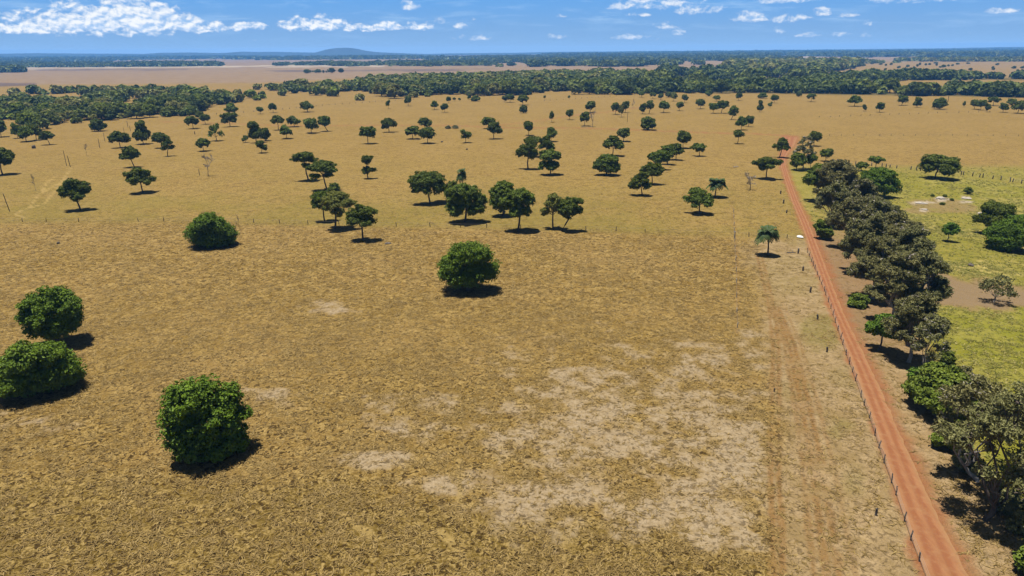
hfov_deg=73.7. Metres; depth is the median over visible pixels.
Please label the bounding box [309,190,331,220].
tree
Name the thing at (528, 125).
tree
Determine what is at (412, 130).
tree
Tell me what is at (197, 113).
tree
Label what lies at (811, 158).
tree
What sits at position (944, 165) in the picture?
tree
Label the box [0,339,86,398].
tree
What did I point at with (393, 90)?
woodland tree
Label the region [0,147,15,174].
tree
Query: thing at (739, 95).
tree
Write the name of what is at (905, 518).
fence
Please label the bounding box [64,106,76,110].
woodland tree
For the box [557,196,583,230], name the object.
tree
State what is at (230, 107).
tree
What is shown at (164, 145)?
tree
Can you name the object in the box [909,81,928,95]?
woodland tree
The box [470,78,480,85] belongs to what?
woodland tree
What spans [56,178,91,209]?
tree
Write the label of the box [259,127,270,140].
tree
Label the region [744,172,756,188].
bare tree
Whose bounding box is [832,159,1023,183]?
fence
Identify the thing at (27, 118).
woodland tree
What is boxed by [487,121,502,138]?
tree
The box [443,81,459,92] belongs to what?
woodland tree
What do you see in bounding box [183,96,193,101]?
woodland tree
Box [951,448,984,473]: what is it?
shrub
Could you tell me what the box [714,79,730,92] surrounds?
woodland tree
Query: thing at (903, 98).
tree
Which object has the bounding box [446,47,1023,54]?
hills
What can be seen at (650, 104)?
tree
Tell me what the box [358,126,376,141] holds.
tree
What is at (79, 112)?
woodland tree
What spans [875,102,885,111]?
tree
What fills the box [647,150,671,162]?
tree
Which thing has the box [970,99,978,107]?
tree
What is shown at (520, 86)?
woodland tree
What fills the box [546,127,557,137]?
tree
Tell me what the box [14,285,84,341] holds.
tree
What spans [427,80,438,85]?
woodland tree
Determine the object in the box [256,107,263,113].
tree
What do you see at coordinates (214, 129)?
tree
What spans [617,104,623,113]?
tree
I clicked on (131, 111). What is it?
woodland tree
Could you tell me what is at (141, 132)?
tree
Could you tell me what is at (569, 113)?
tree
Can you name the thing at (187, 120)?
tree
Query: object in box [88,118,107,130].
tree
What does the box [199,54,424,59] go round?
woodland
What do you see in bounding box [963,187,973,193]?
shrub
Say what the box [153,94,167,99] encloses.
woodland tree
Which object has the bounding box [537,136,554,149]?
tree
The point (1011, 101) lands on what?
tree
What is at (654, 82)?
woodland tree
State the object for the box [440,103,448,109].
tree
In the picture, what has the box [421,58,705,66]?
woodland
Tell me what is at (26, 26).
sky
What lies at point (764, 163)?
tree
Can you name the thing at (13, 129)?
tree
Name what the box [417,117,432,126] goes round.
tree
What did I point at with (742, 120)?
tree
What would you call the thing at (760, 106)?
tree
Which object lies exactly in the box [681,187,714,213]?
tree
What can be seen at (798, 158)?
tree
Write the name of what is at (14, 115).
woodland tree
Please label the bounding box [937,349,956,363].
shrub
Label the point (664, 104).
tree
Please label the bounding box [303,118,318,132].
tree
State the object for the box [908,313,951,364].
gum tree
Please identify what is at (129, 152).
tree
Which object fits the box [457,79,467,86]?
woodland tree
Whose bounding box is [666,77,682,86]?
woodland tree
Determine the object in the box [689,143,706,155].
tree
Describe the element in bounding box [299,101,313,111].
tree
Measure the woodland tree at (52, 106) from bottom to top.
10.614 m
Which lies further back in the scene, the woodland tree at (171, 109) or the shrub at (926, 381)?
the woodland tree at (171, 109)
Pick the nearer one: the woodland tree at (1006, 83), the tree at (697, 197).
the tree at (697, 197)
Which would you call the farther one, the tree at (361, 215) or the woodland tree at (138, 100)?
the woodland tree at (138, 100)
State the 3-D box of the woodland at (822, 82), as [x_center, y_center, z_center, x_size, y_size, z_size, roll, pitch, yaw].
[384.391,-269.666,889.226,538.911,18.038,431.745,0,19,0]
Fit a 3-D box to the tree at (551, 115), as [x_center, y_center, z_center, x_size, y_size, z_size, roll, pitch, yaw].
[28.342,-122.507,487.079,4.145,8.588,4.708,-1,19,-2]
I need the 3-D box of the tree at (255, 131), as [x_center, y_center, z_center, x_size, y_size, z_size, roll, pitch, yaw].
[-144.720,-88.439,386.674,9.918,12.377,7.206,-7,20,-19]
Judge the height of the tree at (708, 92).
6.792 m
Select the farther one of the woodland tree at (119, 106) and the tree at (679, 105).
the tree at (679, 105)
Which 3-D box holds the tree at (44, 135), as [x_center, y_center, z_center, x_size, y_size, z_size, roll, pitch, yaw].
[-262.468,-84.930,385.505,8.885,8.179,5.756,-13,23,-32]
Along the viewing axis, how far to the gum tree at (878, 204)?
171.16 m
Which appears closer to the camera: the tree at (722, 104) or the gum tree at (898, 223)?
the gum tree at (898, 223)
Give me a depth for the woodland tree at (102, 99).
592.28 m
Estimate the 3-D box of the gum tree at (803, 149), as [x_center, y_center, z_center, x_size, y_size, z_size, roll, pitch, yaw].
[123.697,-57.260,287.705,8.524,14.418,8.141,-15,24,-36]
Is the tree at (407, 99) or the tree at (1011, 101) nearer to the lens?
the tree at (1011, 101)
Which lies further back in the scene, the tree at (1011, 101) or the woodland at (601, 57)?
the woodland at (601, 57)
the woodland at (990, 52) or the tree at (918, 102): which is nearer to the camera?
the tree at (918, 102)
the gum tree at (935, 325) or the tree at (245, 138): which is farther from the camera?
the tree at (245, 138)
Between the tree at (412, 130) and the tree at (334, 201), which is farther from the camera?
the tree at (412, 130)
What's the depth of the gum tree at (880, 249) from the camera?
134.91 m
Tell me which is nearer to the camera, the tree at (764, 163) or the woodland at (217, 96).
the tree at (764, 163)
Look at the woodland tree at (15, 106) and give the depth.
540.25 m
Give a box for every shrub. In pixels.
[182,211,239,247]
[327,182,339,190]
[470,95,480,100]
[812,219,833,238]
[847,292,870,308]
[900,361,978,420]
[906,366,920,378]
[928,419,974,449]
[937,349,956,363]
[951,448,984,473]
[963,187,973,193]
[989,488,1023,515]
[1005,510,1023,533]
[1012,546,1023,574]
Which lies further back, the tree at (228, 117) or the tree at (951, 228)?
the tree at (228, 117)
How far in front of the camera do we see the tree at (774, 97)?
645.19 m
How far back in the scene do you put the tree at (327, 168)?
248.31 m
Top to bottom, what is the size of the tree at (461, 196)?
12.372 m
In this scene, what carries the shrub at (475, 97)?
on the ground at (904, 136)
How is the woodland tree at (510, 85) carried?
on the ground at (904, 136)
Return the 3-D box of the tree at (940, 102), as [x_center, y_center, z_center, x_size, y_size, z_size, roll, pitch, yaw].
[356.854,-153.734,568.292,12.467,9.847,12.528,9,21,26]
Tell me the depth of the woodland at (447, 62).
2728.82 m
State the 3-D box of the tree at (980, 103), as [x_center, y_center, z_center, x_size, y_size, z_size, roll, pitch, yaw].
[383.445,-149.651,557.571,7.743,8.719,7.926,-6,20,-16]
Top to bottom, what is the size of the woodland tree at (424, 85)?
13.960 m
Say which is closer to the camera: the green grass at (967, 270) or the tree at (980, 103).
the green grass at (967, 270)
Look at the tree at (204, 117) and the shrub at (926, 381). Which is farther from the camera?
the tree at (204, 117)
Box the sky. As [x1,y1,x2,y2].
[0,0,1023,53]
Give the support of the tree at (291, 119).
on the ground at (904, 136)
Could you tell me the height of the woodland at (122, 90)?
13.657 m
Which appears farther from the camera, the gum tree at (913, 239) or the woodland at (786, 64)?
the woodland at (786, 64)
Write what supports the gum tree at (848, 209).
on the ground at (904, 136)
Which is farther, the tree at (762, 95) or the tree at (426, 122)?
the tree at (762, 95)
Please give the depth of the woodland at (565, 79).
914.17 m
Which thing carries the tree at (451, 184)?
on the ground at (904, 136)
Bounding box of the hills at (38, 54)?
[0,53,136,56]
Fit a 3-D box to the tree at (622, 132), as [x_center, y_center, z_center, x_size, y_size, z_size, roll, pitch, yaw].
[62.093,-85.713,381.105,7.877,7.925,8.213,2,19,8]
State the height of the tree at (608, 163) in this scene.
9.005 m
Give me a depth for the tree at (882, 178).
230.12 m
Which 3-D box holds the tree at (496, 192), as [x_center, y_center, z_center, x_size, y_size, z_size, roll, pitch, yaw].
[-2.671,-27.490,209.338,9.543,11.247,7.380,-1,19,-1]
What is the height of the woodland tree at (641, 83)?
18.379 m
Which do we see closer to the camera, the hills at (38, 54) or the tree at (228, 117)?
the tree at (228, 117)
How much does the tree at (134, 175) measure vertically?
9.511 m
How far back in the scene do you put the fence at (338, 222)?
199.49 m
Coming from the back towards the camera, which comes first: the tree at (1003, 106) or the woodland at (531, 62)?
the woodland at (531, 62)
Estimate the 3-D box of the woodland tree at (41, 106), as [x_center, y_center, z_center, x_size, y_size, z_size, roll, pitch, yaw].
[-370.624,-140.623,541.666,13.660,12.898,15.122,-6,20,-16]
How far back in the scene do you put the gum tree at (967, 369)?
94.10 m
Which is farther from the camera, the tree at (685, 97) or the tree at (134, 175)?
the tree at (685, 97)
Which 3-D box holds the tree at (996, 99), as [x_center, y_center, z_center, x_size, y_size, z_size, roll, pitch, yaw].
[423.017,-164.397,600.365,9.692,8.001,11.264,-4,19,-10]
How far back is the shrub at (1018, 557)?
65.54 m
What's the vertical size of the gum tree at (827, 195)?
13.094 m
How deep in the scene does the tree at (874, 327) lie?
113.34 m
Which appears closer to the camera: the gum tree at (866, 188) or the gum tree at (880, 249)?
the gum tree at (880, 249)
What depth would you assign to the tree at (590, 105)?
557.56 m
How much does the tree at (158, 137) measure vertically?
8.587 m
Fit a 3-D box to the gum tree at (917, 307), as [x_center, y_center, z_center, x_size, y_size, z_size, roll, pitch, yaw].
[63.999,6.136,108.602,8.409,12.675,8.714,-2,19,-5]
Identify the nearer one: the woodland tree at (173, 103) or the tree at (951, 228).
the tree at (951, 228)
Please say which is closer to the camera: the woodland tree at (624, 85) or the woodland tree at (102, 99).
the woodland tree at (102, 99)
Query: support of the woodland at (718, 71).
on the ground at (904, 136)
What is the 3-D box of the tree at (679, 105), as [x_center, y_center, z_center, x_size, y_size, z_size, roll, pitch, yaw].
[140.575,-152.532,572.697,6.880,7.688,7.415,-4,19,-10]
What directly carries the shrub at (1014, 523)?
on the ground at (904, 136)
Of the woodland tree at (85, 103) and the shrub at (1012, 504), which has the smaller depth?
the shrub at (1012, 504)
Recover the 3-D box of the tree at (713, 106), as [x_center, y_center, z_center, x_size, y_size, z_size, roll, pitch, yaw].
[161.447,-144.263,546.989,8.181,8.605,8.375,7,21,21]
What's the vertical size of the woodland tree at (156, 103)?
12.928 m
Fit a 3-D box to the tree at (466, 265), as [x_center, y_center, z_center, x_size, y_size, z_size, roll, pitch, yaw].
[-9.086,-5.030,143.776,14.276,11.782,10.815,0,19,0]
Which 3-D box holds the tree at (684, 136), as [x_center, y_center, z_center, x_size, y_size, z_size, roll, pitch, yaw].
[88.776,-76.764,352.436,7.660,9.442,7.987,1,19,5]
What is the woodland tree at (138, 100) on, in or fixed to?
on the ground at (904, 136)
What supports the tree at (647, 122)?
on the ground at (904, 136)
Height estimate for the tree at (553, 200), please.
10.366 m
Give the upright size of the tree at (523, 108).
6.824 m
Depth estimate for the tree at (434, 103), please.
598.64 m
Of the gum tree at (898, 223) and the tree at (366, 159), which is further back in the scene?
the tree at (366, 159)
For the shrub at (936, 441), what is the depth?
85.99 m
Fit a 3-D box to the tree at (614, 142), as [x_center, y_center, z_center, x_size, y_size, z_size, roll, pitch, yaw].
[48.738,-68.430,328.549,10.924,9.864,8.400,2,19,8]
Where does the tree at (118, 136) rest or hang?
on the ground at (904, 136)
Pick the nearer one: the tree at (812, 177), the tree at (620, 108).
the tree at (812, 177)
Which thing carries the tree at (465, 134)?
on the ground at (904, 136)
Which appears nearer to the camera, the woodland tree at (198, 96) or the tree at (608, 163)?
the tree at (608, 163)
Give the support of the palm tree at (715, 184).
on the ground at (904, 136)
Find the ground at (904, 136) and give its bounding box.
[0,54,1023,575]
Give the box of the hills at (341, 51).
[303,48,431,55]
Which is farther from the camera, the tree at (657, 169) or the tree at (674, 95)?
the tree at (674, 95)
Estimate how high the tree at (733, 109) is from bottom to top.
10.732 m
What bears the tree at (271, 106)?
on the ground at (904, 136)
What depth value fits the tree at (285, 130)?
402.88 m
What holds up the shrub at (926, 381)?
on the ground at (904, 136)
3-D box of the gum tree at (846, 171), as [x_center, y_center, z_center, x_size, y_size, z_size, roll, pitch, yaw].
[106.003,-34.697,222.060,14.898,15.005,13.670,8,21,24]
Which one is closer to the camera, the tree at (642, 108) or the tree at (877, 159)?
the tree at (877, 159)
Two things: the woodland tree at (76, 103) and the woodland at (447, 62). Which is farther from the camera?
the woodland at (447, 62)
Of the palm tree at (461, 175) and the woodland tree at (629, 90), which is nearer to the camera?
the palm tree at (461, 175)
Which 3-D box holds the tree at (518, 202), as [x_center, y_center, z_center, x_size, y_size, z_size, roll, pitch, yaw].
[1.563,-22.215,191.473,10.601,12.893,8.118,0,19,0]
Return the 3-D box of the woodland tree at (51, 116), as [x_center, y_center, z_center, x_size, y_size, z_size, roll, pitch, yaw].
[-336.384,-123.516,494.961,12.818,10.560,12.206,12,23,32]
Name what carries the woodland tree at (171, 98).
on the ground at (904, 136)
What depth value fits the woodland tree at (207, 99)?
642.96 m
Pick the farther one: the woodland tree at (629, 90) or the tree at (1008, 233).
the woodland tree at (629, 90)
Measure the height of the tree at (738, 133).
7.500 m
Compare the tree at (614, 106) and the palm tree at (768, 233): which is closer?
the palm tree at (768, 233)
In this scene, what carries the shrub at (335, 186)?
on the ground at (904, 136)
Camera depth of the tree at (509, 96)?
677.99 m
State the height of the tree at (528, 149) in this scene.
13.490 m
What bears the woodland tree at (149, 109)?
on the ground at (904, 136)
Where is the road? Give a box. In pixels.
[780,137,967,575]
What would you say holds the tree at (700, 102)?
on the ground at (904, 136)
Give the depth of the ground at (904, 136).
128.06 m
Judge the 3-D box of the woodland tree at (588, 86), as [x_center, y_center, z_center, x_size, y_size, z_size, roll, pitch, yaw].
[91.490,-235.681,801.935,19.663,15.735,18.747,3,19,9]
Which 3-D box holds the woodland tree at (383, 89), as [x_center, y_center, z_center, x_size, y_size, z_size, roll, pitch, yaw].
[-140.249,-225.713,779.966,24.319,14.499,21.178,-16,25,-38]
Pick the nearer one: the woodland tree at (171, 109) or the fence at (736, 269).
the fence at (736, 269)
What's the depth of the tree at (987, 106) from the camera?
539.37 m
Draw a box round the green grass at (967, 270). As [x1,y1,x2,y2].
[800,165,1023,539]
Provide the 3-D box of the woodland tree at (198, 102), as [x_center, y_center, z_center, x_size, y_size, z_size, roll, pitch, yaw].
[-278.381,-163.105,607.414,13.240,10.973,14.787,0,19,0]
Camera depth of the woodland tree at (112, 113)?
525.41 m
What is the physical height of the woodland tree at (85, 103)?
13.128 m
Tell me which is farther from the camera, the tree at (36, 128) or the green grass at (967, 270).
the tree at (36, 128)
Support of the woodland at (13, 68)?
on the ground at (904, 136)
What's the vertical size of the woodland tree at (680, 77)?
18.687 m
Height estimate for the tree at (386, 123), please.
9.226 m
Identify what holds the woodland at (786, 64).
on the ground at (904, 136)
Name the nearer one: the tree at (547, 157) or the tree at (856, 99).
the tree at (547, 157)
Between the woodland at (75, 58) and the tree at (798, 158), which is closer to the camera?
the tree at (798, 158)
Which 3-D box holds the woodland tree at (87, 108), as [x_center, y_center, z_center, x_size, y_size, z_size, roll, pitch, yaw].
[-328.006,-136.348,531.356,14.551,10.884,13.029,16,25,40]
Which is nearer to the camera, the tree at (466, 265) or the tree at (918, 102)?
the tree at (466, 265)
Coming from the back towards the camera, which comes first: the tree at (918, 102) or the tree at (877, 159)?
the tree at (918, 102)
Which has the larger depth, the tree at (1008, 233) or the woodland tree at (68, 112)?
the woodland tree at (68, 112)
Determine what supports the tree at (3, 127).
on the ground at (904, 136)
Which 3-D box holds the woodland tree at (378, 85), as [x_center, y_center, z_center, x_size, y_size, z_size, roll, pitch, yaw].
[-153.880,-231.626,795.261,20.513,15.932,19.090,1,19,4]
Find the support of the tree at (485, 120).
on the ground at (904, 136)
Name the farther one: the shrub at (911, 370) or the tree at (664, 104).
the tree at (664, 104)
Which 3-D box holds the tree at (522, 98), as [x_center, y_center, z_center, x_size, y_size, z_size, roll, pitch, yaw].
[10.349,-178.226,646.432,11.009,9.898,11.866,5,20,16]
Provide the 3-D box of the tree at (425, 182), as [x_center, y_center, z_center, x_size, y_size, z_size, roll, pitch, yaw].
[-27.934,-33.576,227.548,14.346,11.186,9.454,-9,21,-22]
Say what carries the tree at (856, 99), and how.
on the ground at (904, 136)
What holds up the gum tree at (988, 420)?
on the ground at (904, 136)
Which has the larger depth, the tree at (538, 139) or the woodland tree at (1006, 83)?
the woodland tree at (1006, 83)
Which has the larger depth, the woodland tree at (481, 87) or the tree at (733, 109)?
the woodland tree at (481, 87)
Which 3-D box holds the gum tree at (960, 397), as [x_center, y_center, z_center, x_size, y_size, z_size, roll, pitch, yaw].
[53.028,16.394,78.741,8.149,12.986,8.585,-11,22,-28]
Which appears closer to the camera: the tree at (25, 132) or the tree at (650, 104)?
the tree at (25, 132)
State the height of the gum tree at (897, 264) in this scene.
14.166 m
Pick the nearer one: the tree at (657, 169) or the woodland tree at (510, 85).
the tree at (657, 169)
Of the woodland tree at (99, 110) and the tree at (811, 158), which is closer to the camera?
the tree at (811, 158)
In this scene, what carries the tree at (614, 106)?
on the ground at (904, 136)
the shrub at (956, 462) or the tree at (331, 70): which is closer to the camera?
the shrub at (956, 462)
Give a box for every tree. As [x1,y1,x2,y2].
[0,120,6,136]
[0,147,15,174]
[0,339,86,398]
[7,101,27,113]
[10,122,18,137]
[12,111,23,119]
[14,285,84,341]
[15,111,40,125]
[17,126,33,138]
[29,123,42,139]
[35,102,51,112]
[38,130,55,144]
[40,110,59,123]
[50,103,64,108]
[53,107,67,112]
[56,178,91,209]
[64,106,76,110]
[65,99,80,106]
[65,110,72,118]
[69,109,87,117]
[78,99,93,107]
[79,106,91,113]
[88,104,110,119]
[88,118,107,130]
[94,97,112,102]
[103,108,117,119]
[107,131,131,147]
[111,101,127,112]
[118,145,141,166]
[122,167,156,192]
[124,104,146,118]
[132,98,145,102]
[132,120,150,143]
[142,103,157,115]
[145,99,163,113]
[151,132,169,146]
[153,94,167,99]
[155,373,253,463]
[159,107,176,112]
[160,138,175,155]
[163,100,180,109]
[167,96,180,102]
[178,102,188,108]
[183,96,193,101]
[183,116,199,128]
[190,99,204,110]
[194,94,205,98]
[195,111,203,117]
[195,138,210,150]
[198,114,209,123]
[199,96,212,102]
[202,153,214,175]
[208,123,224,140]
[219,112,237,126]
[223,102,238,111]
[241,135,247,141]
[246,121,264,140]
[255,140,267,152]
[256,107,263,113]
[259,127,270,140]
[268,103,276,109]
[270,115,284,129]
[279,124,292,138]
[286,115,300,126]
[289,151,318,180]
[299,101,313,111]
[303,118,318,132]
[305,159,337,189]
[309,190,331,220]
[317,116,330,130]
[318,190,357,228]
[327,68,335,72]
[345,204,377,240]
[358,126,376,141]
[361,155,377,178]
[372,80,386,88]
[372,82,385,95]
[378,84,391,96]
[381,118,396,128]
[386,84,404,97]
[404,95,410,102]
[404,125,418,138]
[407,171,446,203]
[415,83,427,88]
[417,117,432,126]
[418,126,435,142]
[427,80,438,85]
[430,100,438,109]
[435,240,502,290]
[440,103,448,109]
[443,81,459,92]
[443,180,457,193]
[443,182,488,221]
[456,168,465,182]
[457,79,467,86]
[460,129,471,142]
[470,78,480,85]
[473,82,486,95]
[480,117,495,124]
[487,82,502,94]
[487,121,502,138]
[488,180,513,215]
[499,187,535,230]
[501,79,517,93]
[505,93,514,99]
[515,137,538,168]
[516,82,523,94]
[517,94,528,102]
[519,105,527,112]
[523,120,532,134]
[523,136,544,147]
[532,77,548,84]
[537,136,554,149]
[537,148,561,174]
[540,192,563,228]
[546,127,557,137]
[549,111,553,118]
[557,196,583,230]
[565,109,573,119]
[580,112,589,125]
[582,80,597,93]
[585,101,595,109]
[592,153,620,174]
[602,135,624,153]
[610,102,618,114]
[615,80,631,90]
[616,127,629,140]
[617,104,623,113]
[621,79,633,93]
[622,77,633,81]
[622,101,629,112]
[627,171,652,195]
[632,77,647,89]
[639,103,646,113]
[639,161,664,182]
[640,116,656,129]
[644,80,657,87]
[645,100,654,112]
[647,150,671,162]
[658,100,670,112]
[660,144,675,164]
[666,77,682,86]
[669,143,684,159]
[670,92,677,98]
[676,75,683,80]
[676,102,683,110]
[677,130,691,143]
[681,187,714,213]
[682,94,688,102]
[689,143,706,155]
[695,99,705,107]
[705,90,712,95]
[706,178,727,196]
[708,103,717,109]
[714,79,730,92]
[717,100,729,112]
[728,105,738,119]
[733,130,744,143]
[734,116,747,127]
[735,93,742,99]
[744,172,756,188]
[745,115,754,125]
[750,156,783,178]
[754,225,779,255]
[757,92,767,97]
[757,100,763,110]
[771,95,778,100]
[772,137,790,157]
[789,152,807,169]
[792,135,816,168]
[801,162,830,196]
[806,93,816,99]
[806,154,817,169]
[809,130,822,141]
[812,159,860,192]
[814,180,852,225]
[819,148,833,160]
[824,194,873,232]
[835,178,885,203]
[838,213,894,258]
[845,236,899,298]
[846,95,862,105]
[855,161,869,169]
[859,167,902,195]
[862,251,926,317]
[864,313,904,349]
[865,196,902,223]
[867,156,885,167]
[872,210,926,237]
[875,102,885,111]
[880,290,950,362]
[882,78,900,92]
[883,225,942,277]
[893,247,954,301]
[898,95,908,102]
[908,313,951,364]
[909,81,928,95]
[913,97,922,105]
[917,153,962,177]
[929,374,1019,482]
[932,97,948,108]
[936,381,1023,521]
[941,222,961,240]
[953,365,991,400]
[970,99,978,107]
[971,199,1017,233]
[976,99,987,109]
[978,273,1019,301]
[981,83,1003,96]
[982,214,1023,251]
[984,103,991,109]
[988,96,1001,104]
[994,80,1013,96]
[999,102,1008,109]
[1006,98,1018,104]
[1010,100,1023,112]
[1011,381,1023,474]
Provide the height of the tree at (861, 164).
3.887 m
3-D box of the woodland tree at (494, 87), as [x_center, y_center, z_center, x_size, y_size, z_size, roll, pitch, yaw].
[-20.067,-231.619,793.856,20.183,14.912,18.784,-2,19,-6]
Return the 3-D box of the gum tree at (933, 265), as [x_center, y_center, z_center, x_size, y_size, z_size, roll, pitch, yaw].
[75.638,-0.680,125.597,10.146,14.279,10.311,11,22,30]
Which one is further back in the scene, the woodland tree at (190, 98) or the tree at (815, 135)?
the woodland tree at (190, 98)
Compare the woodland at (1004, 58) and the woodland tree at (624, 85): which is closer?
the woodland tree at (624, 85)
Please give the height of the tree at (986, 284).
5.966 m
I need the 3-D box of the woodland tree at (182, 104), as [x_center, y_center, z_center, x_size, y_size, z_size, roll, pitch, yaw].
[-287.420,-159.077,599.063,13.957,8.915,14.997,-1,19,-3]
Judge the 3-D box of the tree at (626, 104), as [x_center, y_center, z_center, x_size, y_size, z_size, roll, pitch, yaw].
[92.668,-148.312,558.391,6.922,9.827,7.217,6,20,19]
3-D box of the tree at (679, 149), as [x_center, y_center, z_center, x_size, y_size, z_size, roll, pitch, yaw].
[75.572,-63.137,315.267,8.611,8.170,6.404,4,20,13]
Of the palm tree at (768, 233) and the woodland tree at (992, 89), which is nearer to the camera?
the palm tree at (768, 233)
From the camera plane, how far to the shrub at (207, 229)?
176.62 m
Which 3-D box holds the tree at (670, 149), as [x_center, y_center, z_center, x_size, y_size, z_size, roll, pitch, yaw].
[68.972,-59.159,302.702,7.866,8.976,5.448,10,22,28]
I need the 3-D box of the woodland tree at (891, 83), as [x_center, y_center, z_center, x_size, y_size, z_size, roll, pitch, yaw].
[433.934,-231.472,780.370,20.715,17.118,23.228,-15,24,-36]
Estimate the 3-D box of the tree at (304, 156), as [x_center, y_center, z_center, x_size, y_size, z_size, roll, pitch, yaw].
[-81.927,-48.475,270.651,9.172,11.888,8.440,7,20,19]
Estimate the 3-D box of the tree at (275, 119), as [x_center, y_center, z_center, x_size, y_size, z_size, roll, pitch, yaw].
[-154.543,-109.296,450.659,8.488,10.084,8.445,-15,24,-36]
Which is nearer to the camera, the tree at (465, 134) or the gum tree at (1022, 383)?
the gum tree at (1022, 383)
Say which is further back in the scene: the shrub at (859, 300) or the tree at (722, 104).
the tree at (722, 104)
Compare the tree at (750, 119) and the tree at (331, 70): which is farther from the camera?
the tree at (331, 70)
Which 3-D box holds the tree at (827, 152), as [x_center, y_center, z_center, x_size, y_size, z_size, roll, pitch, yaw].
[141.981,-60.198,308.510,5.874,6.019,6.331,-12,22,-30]
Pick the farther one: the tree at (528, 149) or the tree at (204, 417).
the tree at (528, 149)
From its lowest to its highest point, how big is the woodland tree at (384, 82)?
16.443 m
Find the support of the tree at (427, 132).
on the ground at (904, 136)
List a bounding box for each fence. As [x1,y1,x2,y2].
[0,218,787,236]
[733,209,738,327]
[807,248,929,575]
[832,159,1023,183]
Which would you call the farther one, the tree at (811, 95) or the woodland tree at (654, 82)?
the woodland tree at (654, 82)
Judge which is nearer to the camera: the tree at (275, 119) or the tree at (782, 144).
the tree at (782, 144)
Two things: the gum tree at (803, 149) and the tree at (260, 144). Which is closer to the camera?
the gum tree at (803, 149)
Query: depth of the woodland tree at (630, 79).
833.95 m
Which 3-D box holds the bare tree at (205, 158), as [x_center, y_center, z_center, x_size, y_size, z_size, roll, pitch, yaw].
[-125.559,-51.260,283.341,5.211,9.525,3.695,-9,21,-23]
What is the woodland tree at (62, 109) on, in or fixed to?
on the ground at (904, 136)
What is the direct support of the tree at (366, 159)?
on the ground at (904, 136)
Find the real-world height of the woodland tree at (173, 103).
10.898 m
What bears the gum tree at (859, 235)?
on the ground at (904, 136)
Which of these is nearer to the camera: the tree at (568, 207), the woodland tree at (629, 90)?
the tree at (568, 207)
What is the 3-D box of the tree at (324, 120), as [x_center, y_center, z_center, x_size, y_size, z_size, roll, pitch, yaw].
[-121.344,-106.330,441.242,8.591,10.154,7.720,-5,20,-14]
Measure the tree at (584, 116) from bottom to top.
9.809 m
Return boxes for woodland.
[0,54,211,61]
[0,60,224,67]
[0,64,27,72]
[0,85,243,128]
[7,78,385,100]
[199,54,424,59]
[267,67,646,99]
[272,58,529,65]
[420,53,798,61]
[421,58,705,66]
[541,47,1023,57]
[610,72,1023,96]
[639,63,827,80]
[721,56,866,72]
[809,67,1023,80]
[865,55,1023,63]
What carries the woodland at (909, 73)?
on the ground at (904, 136)
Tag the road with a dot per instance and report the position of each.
(939, 554)
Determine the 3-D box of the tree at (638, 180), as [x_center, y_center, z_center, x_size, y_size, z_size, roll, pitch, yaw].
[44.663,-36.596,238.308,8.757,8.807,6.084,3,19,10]
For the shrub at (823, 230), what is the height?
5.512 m
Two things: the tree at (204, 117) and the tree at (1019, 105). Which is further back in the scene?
the tree at (1019, 105)
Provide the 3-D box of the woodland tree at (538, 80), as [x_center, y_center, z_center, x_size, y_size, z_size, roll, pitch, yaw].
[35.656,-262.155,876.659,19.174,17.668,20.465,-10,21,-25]
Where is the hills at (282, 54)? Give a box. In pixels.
[125,52,450,56]
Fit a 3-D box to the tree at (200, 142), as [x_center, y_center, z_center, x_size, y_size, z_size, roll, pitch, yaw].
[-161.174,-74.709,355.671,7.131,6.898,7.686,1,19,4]
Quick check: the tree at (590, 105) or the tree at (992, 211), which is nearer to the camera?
the tree at (992, 211)

